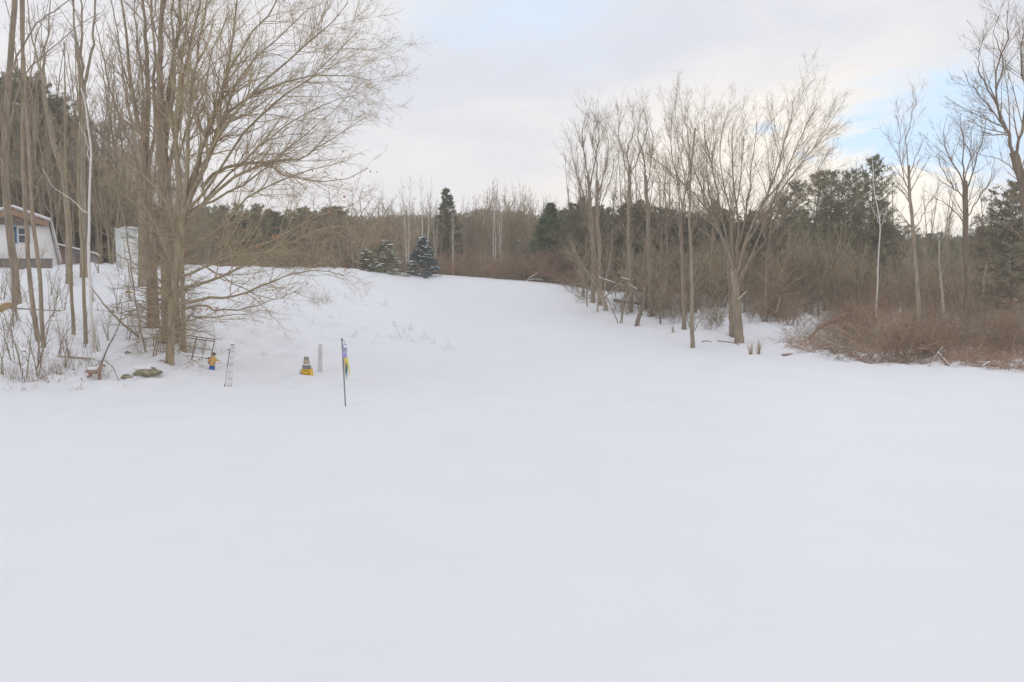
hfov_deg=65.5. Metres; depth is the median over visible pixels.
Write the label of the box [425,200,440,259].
pale tree
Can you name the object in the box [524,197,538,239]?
pale tree
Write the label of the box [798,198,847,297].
pine
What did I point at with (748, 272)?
tangled tree
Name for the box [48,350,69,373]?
shrub
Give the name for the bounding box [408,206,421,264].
pale tree
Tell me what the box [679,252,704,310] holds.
sapling
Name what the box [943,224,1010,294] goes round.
hemlock
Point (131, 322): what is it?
sapling
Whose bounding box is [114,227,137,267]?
white shed
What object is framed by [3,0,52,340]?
slender tree
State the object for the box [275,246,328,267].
shrub
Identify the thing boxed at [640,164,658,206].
bare tree
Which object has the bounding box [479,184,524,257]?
bare tree
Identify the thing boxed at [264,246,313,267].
shrub
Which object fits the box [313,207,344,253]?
pine
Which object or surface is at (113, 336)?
bent sapling
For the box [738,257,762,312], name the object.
sapling
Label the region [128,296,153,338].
sapling
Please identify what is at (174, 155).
slim tree
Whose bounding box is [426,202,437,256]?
bare tree
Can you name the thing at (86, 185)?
bare tree
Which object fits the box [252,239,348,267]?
shrub
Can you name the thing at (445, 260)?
shrub
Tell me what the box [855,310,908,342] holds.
shrub
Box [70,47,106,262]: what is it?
bare tree
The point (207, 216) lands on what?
pine
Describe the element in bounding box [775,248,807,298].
sapling
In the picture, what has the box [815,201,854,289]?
pine
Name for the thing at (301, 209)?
pine
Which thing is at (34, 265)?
board fence
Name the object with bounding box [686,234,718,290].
bare tree
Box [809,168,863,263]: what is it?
pine
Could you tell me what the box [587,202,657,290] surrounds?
hemlock
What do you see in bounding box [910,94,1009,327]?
round crowned tree
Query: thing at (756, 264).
bare tree
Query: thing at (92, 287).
sapling
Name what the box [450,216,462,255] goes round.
pale tree
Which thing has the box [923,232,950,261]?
pine
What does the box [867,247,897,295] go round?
sapling
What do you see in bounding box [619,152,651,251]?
bare tree
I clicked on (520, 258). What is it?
shrub
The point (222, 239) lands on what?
bare tree
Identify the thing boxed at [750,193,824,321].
slim tree
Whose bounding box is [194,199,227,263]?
bare tree
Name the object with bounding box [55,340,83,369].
shrub
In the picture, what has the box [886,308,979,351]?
shrub
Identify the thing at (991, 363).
bramble
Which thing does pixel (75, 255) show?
lean to
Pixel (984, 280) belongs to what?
pale tree
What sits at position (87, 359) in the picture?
shrub
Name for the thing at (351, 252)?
tangled tree
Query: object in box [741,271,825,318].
shrub
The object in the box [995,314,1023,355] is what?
shrub
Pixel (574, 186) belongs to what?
bare tree
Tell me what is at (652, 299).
sapling
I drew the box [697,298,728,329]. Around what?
shrub
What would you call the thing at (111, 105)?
bare tree
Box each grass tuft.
[747,342,753,354]
[755,339,763,353]
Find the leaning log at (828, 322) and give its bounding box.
[808,312,848,339]
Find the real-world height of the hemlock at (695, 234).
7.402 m
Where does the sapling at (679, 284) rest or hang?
on the snow ground
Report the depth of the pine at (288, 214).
98.60 m
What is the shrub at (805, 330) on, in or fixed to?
on the snow ground
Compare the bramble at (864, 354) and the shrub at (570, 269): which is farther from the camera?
the shrub at (570, 269)
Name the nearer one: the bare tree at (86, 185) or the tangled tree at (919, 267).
the bare tree at (86, 185)
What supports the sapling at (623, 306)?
on the snow ground
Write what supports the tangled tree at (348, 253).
on the snow ground
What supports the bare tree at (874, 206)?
on the snow ground
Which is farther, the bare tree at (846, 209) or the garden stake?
the bare tree at (846, 209)
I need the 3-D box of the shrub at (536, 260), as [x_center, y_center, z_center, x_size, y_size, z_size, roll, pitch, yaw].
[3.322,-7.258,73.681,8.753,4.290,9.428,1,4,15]
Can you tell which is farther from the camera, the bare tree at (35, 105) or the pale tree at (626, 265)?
the pale tree at (626, 265)
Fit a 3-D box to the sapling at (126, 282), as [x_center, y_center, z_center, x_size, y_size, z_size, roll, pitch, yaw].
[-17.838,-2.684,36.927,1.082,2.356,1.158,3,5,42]
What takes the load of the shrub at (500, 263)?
on the snow ground
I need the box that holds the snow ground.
[0,262,1023,681]
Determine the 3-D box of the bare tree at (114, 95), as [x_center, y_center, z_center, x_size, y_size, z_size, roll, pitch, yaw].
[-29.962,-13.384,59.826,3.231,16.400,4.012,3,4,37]
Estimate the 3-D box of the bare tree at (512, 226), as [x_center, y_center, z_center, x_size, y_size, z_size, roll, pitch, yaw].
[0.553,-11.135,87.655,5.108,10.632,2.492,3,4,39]
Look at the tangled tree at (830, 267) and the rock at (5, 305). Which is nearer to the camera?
the rock at (5, 305)
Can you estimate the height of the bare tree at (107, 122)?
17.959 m
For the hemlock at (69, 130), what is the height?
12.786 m
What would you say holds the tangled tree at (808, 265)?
on the snow ground
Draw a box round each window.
[13,226,16,242]
[17,227,30,243]
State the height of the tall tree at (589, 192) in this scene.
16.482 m
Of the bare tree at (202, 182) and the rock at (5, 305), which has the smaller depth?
the rock at (5, 305)
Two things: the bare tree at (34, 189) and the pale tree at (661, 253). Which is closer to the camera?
the bare tree at (34, 189)
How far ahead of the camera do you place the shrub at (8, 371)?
25.46 m
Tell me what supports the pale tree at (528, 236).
on the snow ground
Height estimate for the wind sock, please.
2.204 m
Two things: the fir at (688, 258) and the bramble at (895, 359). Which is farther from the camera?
the fir at (688, 258)
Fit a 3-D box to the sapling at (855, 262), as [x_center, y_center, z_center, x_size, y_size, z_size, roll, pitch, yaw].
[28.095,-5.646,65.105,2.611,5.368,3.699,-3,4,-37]
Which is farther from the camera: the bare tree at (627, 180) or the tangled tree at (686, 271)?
the bare tree at (627, 180)
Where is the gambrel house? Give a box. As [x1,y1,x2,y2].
[0,205,62,265]
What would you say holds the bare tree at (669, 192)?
on the snow ground
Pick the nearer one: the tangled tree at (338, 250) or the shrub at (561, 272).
the tangled tree at (338, 250)
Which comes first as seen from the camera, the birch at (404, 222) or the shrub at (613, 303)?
the shrub at (613, 303)
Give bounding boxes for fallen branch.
[0,306,60,310]
[57,355,94,359]
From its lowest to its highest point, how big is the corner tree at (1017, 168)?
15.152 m
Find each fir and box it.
[196,213,223,265]
[203,205,236,261]
[228,216,252,252]
[245,214,261,250]
[249,209,275,258]
[260,211,292,266]
[268,214,297,264]
[288,207,320,265]
[291,209,309,256]
[430,187,472,274]
[518,202,567,281]
[553,209,568,246]
[574,197,586,225]
[675,227,698,281]
[707,221,727,284]
[708,199,729,250]
[748,228,774,275]
[918,233,933,265]
[930,238,947,274]
[948,240,957,268]
[950,237,974,269]
[999,219,1022,276]
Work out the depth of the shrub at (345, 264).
62.59 m
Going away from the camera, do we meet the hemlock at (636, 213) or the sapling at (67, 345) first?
the sapling at (67, 345)
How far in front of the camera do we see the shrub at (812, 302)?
53.56 m
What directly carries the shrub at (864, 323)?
on the snow ground
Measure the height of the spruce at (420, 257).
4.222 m
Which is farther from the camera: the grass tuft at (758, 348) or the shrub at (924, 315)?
the shrub at (924, 315)
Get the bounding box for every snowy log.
[613,297,640,303]
[937,352,952,366]
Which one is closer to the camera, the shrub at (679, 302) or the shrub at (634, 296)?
the shrub at (679, 302)
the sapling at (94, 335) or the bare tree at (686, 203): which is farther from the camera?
the bare tree at (686, 203)
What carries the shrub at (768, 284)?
on the snow ground
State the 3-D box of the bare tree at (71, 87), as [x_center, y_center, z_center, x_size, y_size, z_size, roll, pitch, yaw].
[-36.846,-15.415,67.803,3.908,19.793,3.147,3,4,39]
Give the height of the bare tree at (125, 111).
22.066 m
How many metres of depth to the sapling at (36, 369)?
26.29 m
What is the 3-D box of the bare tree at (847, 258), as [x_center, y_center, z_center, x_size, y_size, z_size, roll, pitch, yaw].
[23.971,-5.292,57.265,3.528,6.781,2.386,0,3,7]
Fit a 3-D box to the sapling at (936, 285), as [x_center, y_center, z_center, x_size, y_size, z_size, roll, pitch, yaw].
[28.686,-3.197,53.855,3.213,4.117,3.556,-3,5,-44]
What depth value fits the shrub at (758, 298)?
54.40 m
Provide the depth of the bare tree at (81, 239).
30.33 m
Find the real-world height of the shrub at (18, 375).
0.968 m
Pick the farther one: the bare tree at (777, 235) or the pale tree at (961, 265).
the bare tree at (777, 235)
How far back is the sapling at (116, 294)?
34.82 m
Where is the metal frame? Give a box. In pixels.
[152,331,214,359]
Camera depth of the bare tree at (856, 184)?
65.59 m
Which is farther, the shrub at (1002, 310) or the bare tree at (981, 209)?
the bare tree at (981, 209)
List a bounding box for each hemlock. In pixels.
[0,67,77,153]
[0,72,98,241]
[0,73,49,215]
[0,135,75,242]
[10,89,116,251]
[35,158,102,247]
[45,113,126,262]
[78,160,115,262]
[90,182,135,262]
[103,191,137,262]
[559,203,626,285]
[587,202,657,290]
[602,202,672,284]
[617,206,693,291]
[664,211,725,292]
[722,208,784,293]
[854,224,921,290]
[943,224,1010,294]
[954,179,1023,323]
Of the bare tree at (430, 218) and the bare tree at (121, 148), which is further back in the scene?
the bare tree at (430, 218)
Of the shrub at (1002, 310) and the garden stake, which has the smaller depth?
the garden stake
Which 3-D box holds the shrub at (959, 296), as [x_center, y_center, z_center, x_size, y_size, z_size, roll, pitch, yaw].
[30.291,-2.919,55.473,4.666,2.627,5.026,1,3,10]
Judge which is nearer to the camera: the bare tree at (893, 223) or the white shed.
the white shed
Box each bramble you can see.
[758,320,836,349]
[764,328,807,344]
[781,324,869,351]
[796,331,884,353]
[820,332,868,359]
[831,339,909,363]
[849,341,906,364]
[850,341,937,364]
[885,325,1002,361]
[906,349,943,364]
[920,340,975,364]
[937,344,1007,366]
[955,323,1023,364]
[956,344,1023,369]
[968,344,1023,370]
[989,351,1023,372]
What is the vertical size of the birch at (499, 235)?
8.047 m
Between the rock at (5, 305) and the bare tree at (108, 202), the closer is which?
the rock at (5, 305)
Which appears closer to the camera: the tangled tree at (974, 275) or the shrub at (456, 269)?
the tangled tree at (974, 275)
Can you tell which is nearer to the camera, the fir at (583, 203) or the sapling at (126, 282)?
the sapling at (126, 282)
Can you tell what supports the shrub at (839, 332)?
on the snow ground
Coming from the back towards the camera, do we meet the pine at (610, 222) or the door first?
the pine at (610, 222)
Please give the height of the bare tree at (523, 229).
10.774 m
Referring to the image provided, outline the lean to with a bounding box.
[58,243,99,263]
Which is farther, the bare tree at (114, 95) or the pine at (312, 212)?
the pine at (312, 212)
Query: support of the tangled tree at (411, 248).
on the snow ground
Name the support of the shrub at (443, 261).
on the snow ground
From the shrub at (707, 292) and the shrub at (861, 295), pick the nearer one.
the shrub at (861, 295)
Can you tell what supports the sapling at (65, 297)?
on the snow ground
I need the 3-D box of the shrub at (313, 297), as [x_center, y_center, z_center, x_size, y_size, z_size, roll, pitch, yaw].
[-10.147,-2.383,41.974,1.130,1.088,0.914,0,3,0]
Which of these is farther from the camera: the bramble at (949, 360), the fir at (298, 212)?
the fir at (298, 212)
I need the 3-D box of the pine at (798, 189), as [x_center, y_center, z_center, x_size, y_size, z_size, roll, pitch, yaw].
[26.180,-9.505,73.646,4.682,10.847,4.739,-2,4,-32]
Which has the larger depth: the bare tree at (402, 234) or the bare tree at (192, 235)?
the bare tree at (402, 234)
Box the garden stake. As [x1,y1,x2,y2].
[224,347,234,386]
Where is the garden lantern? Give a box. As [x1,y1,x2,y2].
[300,355,312,375]
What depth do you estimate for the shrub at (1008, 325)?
35.04 m
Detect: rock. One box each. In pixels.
[0,302,13,312]
[120,374,132,378]
[132,365,162,375]
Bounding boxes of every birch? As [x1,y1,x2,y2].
[41,88,95,352]
[396,179,414,264]
[416,175,433,252]
[432,225,440,269]
[449,209,458,274]
[487,183,503,259]
[496,205,504,269]
[864,160,893,316]
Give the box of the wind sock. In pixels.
[341,338,350,405]
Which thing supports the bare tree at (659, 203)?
on the snow ground
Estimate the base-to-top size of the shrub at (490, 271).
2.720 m
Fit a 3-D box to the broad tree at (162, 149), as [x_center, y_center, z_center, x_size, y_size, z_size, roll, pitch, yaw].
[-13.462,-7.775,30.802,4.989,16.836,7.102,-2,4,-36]
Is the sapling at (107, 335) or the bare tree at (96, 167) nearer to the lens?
the sapling at (107, 335)
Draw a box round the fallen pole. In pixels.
[92,288,138,336]
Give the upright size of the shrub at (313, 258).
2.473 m
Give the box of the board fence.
[0,258,52,268]
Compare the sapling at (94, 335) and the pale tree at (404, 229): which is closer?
the sapling at (94, 335)
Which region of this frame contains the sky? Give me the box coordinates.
[0,0,1023,261]
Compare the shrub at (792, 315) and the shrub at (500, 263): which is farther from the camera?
the shrub at (500, 263)
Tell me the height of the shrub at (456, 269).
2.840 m
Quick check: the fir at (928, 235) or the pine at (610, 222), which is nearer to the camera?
the pine at (610, 222)
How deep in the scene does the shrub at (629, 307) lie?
54.07 m
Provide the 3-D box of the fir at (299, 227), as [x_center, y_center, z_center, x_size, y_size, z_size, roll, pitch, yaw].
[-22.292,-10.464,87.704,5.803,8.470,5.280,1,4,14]
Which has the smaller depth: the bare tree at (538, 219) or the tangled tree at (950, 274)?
the tangled tree at (950, 274)
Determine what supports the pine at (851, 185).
on the snow ground
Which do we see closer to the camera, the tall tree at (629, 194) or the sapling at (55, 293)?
the sapling at (55, 293)
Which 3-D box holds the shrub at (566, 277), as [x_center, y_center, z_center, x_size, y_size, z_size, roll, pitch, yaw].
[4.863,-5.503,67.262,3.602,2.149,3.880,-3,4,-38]
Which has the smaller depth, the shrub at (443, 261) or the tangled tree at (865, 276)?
the tangled tree at (865, 276)
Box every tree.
[0,0,109,303]
[0,40,20,190]
[0,87,39,207]
[0,88,19,202]
[0,90,37,207]
[0,97,20,203]
[0,98,37,203]
[0,126,97,244]
[0,138,21,206]
[2,82,41,206]
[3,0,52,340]
[8,85,69,211]
[12,48,60,195]
[13,84,62,215]
[14,0,65,347]
[18,0,94,284]
[18,93,58,214]
[27,101,75,217]
[28,101,76,240]
[34,33,66,127]
[37,117,76,236]
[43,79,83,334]
[46,39,71,113]
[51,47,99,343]
[51,129,115,246]
[52,127,96,246]
[53,0,103,277]
[53,152,123,234]
[54,30,113,157]
[55,57,113,262]
[58,113,114,232]
[60,34,98,130]
[60,45,91,117]
[63,124,97,230]
[68,128,99,234]
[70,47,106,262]
[73,0,436,374]
[85,132,137,263]
[86,0,207,328]
[86,50,126,263]
[86,52,129,172]
[86,135,114,263]
[87,139,176,230]
[87,144,157,224]
[88,55,139,182]
[89,40,134,261]
[89,58,138,220]
[90,0,209,286]
[90,142,127,250]
[94,0,229,349]
[95,147,133,247]
[97,45,135,226]
[98,152,192,260]
[98,154,131,254]
[99,136,134,185]
[102,158,137,234]
[102,165,192,237]
[108,57,153,205]
[111,63,152,181]
[114,169,174,237]
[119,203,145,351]
[129,163,195,245]
[146,0,242,351]
[150,83,171,212]
[155,187,206,238]
[168,103,199,228]
[169,100,204,264]
[173,196,206,264]
[180,106,220,260]
[182,178,211,264]
[193,186,227,264]
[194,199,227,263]
[201,213,238,265]
[204,209,237,255]
[247,230,278,266]
[264,224,309,264]
[271,204,335,263]
[282,219,335,267]
[291,191,359,266]
[305,185,397,268]
[307,209,364,267]
[320,182,404,268]
[327,208,378,268]
[347,196,411,267]
[355,202,433,268]
[355,221,404,266]
[361,203,377,253]
[366,201,393,254]
[373,186,409,259]
[384,195,416,270]
[385,206,412,261]
[394,204,411,260]
[395,204,420,258]
[401,201,424,256]
[401,205,415,259]
[408,196,423,245]
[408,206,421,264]
[413,201,436,254]
[419,194,441,256]
[421,205,462,261]
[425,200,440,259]
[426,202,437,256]
[450,194,486,275]
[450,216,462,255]
[456,208,472,262]
[460,204,473,260]
[461,193,476,255]
[463,199,483,253]
[468,196,502,261]
[470,191,491,265]
[478,180,498,273]
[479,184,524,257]
[482,189,498,258]
[483,193,495,259]
[489,179,502,255]
[490,184,532,264]
[491,183,539,263]
[497,196,531,260]
[498,186,542,261]
[498,196,511,263]
[500,195,520,252]
[504,200,524,262]
[506,199,544,258]
[519,197,538,261]
[522,195,536,257]
[522,196,554,259]
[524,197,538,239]
[528,193,538,237]
[529,195,555,247]
[552,85,617,302]
[556,225,585,283]
[560,203,644,310]
[561,232,590,287]
[564,151,583,240]
[565,234,590,296]
[570,141,591,212]
[571,154,592,251]
[574,233,601,306]
[577,153,609,272]
[580,101,626,305]
[591,228,608,311]
[593,209,680,325]
[601,89,651,312]
[601,236,613,291]
[602,238,615,288]
[604,252,643,291]
[605,145,633,217]
[606,48,857,342]
[606,144,625,213]
[614,88,673,316]
[616,142,642,235]
[618,239,657,291]
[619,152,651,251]
[621,225,634,295]
[622,156,635,235]
[624,251,688,308]
[628,73,719,329]
[631,235,668,302]
[634,255,686,310]
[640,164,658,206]
[641,238,680,309]
[650,152,668,233]
[651,224,680,296]
[652,154,675,273]
[654,244,714,297]
[656,231,666,277]
[664,72,721,347]
[665,160,677,220]
[669,105,762,337]
[671,167,687,263]
[672,262,689,308]
[674,233,696,274]
[676,253,724,292]
[682,179,697,228]
[685,234,715,307]
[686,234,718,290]
[689,240,733,296]
[694,227,734,292]
[694,241,773,292]
[696,244,764,307]
[699,170,719,249]
[702,230,734,273]
[708,176,727,228]
[711,240,754,287]
[724,242,822,301]
[733,240,777,292]
[739,241,765,291]
[748,238,820,305]
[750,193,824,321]
[757,233,806,303]
[759,237,785,280]
[761,243,833,299]
[765,176,792,282]
[777,219,838,287]
[788,234,819,310]
[798,243,853,299]
[803,240,890,310]
[806,220,861,306]
[810,167,819,236]
[817,229,851,299]
[821,224,869,290]
[823,229,855,283]
[823,248,893,307]
[833,166,852,289]
[833,230,890,295]
[846,156,875,294]
[850,155,874,242]
[860,258,909,315]
[863,173,885,254]
[873,79,953,354]
[881,238,924,303]
[882,164,904,264]
[892,258,945,310]
[899,258,973,312]
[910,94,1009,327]
[910,238,926,273]
[916,174,945,272]
[922,237,955,299]
[923,211,950,323]
[923,229,961,295]
[924,257,974,294]
[931,233,983,282]
[938,263,997,299]
[939,172,954,276]
[940,181,958,260]
[941,0,1023,239]
[950,253,1022,309]
[956,236,972,297]
[957,241,986,279]
[957,262,989,288]
[972,180,986,230]
[981,197,1003,315]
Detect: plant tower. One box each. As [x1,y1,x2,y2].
[21,347,25,390]
[227,341,234,386]
[318,344,321,371]
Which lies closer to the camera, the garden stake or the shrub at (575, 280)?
the garden stake
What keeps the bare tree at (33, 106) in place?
on the snow ground
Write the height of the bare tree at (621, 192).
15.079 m
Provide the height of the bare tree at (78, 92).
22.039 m
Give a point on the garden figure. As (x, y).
(212, 360)
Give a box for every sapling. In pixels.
[0,252,24,299]
[0,301,36,380]
[0,303,18,359]
[0,315,20,374]
[1,263,37,327]
[2,269,23,321]
[7,277,64,367]
[15,323,46,376]
[17,243,23,268]
[33,237,48,262]
[41,257,61,295]
[46,266,68,317]
[48,309,80,354]
[50,315,73,354]
[51,319,75,367]
[57,273,77,309]
[75,269,96,301]
[79,316,103,351]
[80,306,104,346]
[91,240,108,272]
[96,301,118,340]
[101,304,127,363]
[102,271,125,311]
[105,243,124,274]
[114,259,133,301]
[121,298,146,339]
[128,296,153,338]
[594,265,633,322]
[602,257,623,297]
[609,254,625,292]
[616,254,667,315]
[618,255,641,285]
[635,255,679,316]
[641,260,662,296]
[648,256,676,323]
[666,247,710,310]
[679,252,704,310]
[679,255,711,312]
[738,256,782,321]
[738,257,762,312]
[740,254,769,297]
[742,250,794,288]
[757,251,800,293]
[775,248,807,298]
[776,247,809,304]
[793,237,814,305]
[807,237,847,308]
[817,247,881,311]
[845,240,870,291]
[848,248,899,292]
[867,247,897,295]
[872,258,902,311]
[894,266,921,318]
[904,267,957,311]
[907,264,938,309]
[923,257,949,300]
[930,263,998,319]
[934,272,979,319]
[935,260,983,301]
[970,260,992,301]
[971,266,1006,309]
[971,270,1017,309]
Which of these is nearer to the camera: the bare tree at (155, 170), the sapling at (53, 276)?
the sapling at (53, 276)
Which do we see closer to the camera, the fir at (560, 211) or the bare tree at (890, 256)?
the bare tree at (890, 256)
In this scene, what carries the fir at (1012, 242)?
on the snow ground
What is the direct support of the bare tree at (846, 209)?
on the snow ground
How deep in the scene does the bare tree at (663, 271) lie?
54.91 m
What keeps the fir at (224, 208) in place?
on the snow ground
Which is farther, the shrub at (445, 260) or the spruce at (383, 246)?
the shrub at (445, 260)
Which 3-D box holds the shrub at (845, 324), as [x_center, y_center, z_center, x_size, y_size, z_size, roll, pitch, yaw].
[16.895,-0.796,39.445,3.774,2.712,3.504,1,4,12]
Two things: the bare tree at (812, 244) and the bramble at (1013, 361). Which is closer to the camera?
the bramble at (1013, 361)
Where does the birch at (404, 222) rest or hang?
on the snow ground
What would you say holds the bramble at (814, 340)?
on the snow ground
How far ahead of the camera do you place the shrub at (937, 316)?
42.33 m
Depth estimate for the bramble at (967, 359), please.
32.10 m
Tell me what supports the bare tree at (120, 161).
on the snow ground
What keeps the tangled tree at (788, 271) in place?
on the snow ground
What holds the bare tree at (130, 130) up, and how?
on the snow ground
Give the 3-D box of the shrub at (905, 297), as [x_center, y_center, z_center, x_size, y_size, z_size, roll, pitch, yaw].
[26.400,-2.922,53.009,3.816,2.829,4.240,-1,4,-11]
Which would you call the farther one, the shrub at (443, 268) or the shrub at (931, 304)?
the shrub at (443, 268)
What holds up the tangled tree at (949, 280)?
on the snow ground
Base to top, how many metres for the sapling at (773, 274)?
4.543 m
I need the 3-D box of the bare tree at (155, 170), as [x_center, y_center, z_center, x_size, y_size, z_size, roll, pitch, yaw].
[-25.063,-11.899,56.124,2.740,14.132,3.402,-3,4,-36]
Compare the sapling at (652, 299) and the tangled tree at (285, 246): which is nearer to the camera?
the sapling at (652, 299)
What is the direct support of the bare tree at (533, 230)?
on the snow ground
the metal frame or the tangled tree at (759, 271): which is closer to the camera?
the metal frame
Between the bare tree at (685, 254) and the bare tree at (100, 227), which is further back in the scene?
the bare tree at (685, 254)
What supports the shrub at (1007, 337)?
on the snow ground
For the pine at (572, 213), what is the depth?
71.32 m
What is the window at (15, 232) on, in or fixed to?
in the gambrel house
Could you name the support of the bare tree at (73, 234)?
on the snow ground
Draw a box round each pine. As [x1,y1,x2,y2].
[195,205,221,255]
[200,210,232,256]
[226,202,248,235]
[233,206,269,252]
[236,203,264,254]
[255,213,287,266]
[280,208,296,225]
[291,206,320,251]
[297,210,328,256]
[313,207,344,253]
[318,205,356,258]
[342,211,359,256]
[548,206,585,269]
[556,202,590,268]
[597,207,617,268]
[657,207,687,272]
[689,206,727,271]
[708,208,751,272]
[767,197,803,272]
[771,179,812,268]
[774,217,806,279]
[785,170,840,269]
[787,208,826,277]
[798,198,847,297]
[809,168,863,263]
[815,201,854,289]
[819,167,874,292]
[844,211,876,283]
[846,179,883,268]
[847,152,896,272]
[863,215,895,286]
[867,201,903,270]
[888,233,917,271]
[894,224,924,272]
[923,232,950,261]
[999,204,1023,284]
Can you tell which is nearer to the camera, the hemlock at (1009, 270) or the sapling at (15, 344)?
the sapling at (15, 344)
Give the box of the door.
[121,237,135,267]
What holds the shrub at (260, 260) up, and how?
on the snow ground
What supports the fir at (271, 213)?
on the snow ground
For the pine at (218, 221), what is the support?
on the snow ground
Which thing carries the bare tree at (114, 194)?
on the snow ground
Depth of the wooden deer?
26.65 m
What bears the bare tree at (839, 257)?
on the snow ground
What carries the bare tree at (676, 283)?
on the snow ground
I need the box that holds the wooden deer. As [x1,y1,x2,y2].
[85,359,105,379]
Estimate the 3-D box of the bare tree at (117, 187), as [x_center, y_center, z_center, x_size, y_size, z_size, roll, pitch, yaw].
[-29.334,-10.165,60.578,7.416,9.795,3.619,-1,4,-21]
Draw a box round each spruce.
[348,248,386,272]
[363,239,409,276]
[405,235,441,277]
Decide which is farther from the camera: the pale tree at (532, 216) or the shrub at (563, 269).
the pale tree at (532, 216)
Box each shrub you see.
[0,357,17,379]
[8,357,31,380]
[28,355,55,382]
[32,352,62,376]
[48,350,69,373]
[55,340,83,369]
[76,341,116,372]
[95,358,115,379]
[127,335,150,355]
[150,328,166,354]
[186,247,253,265]
[191,250,237,265]
[195,334,210,352]
[197,245,258,266]
[217,250,264,265]
[243,244,285,267]
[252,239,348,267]
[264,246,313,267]
[269,240,357,267]
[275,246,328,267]
[308,286,324,305]
[311,287,332,304]
[312,241,369,268]
[323,255,363,268]
[327,240,393,268]
[418,252,463,274]
[424,251,469,274]
[430,256,465,274]
[435,250,519,277]
[435,252,477,276]
[436,248,473,275]
[445,256,492,276]
[452,247,506,277]
[458,255,488,276]
[465,251,521,278]
[472,258,504,277]
[475,254,517,279]
[477,253,536,280]
[482,245,540,280]
[484,248,532,279]
[500,242,588,280]
[500,253,575,281]
[511,247,578,280]
[513,242,589,282]
[527,249,583,283]
[536,256,577,282]
[538,256,589,284]
[546,257,616,283]
[549,267,580,284]
[554,270,580,292]
[562,271,589,286]
[567,263,635,291]
[573,270,611,288]
[574,281,590,299]
[582,270,623,291]
[602,290,637,312]
[616,295,634,314]
[621,279,642,306]
[626,285,677,311]
[635,286,670,316]
[637,280,673,310]
[646,278,706,318]
[649,287,679,318]
[661,299,689,323]
[663,284,703,319]
[672,281,715,310]
[686,276,727,307]
[687,285,723,318]
[696,284,722,304]
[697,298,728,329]
[700,292,728,326]
[725,279,769,310]
[727,289,788,309]
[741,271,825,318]
[741,290,765,323]
[743,299,804,319]
[746,264,812,294]
[752,293,804,321]
[753,277,808,309]
[753,282,816,317]
[761,289,824,327]
[767,289,807,317]
[775,315,836,338]
[786,301,969,358]
[787,285,823,313]
[794,277,850,315]
[801,290,895,336]
[810,301,844,329]
[812,316,877,343]
[813,297,889,338]
[814,286,914,325]
[815,303,887,349]
[815,304,850,320]
[822,278,896,321]
[824,317,898,352]
[830,296,940,348]
[835,278,932,320]
[841,301,982,363]
[849,307,942,352]
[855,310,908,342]
[864,320,962,357]
[865,302,954,342]
[871,271,988,321]
[871,279,938,315]
[880,301,954,330]
[882,320,958,356]
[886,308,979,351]
[893,309,1014,357]
[893,311,953,331]
[894,292,975,322]
[897,298,998,341]
[902,311,952,336]
[906,309,1023,357]
[907,308,949,326]
[912,282,961,317]
[921,304,1012,347]
[922,289,1022,343]
[930,306,1016,354]
[938,287,989,314]
[952,298,1020,320]
[953,309,1023,362]
[954,296,1016,330]
[955,303,1023,355]
[960,285,1022,307]
[966,307,1023,347]
[975,301,1023,324]
[985,297,1023,339]
[988,304,1023,329]
[993,284,1023,318]
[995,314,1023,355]
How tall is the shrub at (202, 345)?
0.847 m
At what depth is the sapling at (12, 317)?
31.09 m
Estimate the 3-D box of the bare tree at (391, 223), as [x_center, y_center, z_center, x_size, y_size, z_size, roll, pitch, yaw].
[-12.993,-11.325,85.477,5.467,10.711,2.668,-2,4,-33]
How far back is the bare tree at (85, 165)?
60.71 m
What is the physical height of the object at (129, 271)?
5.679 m
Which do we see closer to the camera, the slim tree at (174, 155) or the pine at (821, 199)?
the slim tree at (174, 155)
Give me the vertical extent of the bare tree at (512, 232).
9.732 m
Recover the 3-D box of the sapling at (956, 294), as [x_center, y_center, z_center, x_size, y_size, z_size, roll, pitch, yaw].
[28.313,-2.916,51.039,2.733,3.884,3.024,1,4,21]
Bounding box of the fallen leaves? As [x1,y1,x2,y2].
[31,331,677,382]
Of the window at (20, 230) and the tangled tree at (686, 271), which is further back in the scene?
the tangled tree at (686, 271)
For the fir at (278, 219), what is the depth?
85.75 m
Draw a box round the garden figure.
[206,352,220,369]
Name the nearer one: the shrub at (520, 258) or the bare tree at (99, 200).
the bare tree at (99, 200)
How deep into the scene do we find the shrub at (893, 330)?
34.87 m
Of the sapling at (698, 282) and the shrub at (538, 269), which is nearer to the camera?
the sapling at (698, 282)
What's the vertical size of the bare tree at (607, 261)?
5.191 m
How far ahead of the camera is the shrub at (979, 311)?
49.06 m
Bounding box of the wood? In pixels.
[102,201,972,277]
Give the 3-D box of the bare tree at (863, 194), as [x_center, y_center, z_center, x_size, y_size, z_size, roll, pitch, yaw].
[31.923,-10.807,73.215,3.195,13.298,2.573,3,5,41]
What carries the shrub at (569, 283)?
on the snow ground
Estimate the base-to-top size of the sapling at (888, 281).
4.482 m
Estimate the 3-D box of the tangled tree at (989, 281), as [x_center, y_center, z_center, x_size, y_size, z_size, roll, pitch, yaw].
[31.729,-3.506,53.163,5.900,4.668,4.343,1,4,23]
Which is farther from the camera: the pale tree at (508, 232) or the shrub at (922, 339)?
the pale tree at (508, 232)
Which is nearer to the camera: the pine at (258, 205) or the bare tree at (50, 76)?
the bare tree at (50, 76)
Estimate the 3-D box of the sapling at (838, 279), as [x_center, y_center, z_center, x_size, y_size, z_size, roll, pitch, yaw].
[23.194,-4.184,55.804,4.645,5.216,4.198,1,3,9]
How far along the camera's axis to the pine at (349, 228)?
101.08 m
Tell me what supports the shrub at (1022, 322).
on the snow ground
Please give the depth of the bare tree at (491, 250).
80.76 m
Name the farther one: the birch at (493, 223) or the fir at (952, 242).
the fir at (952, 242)

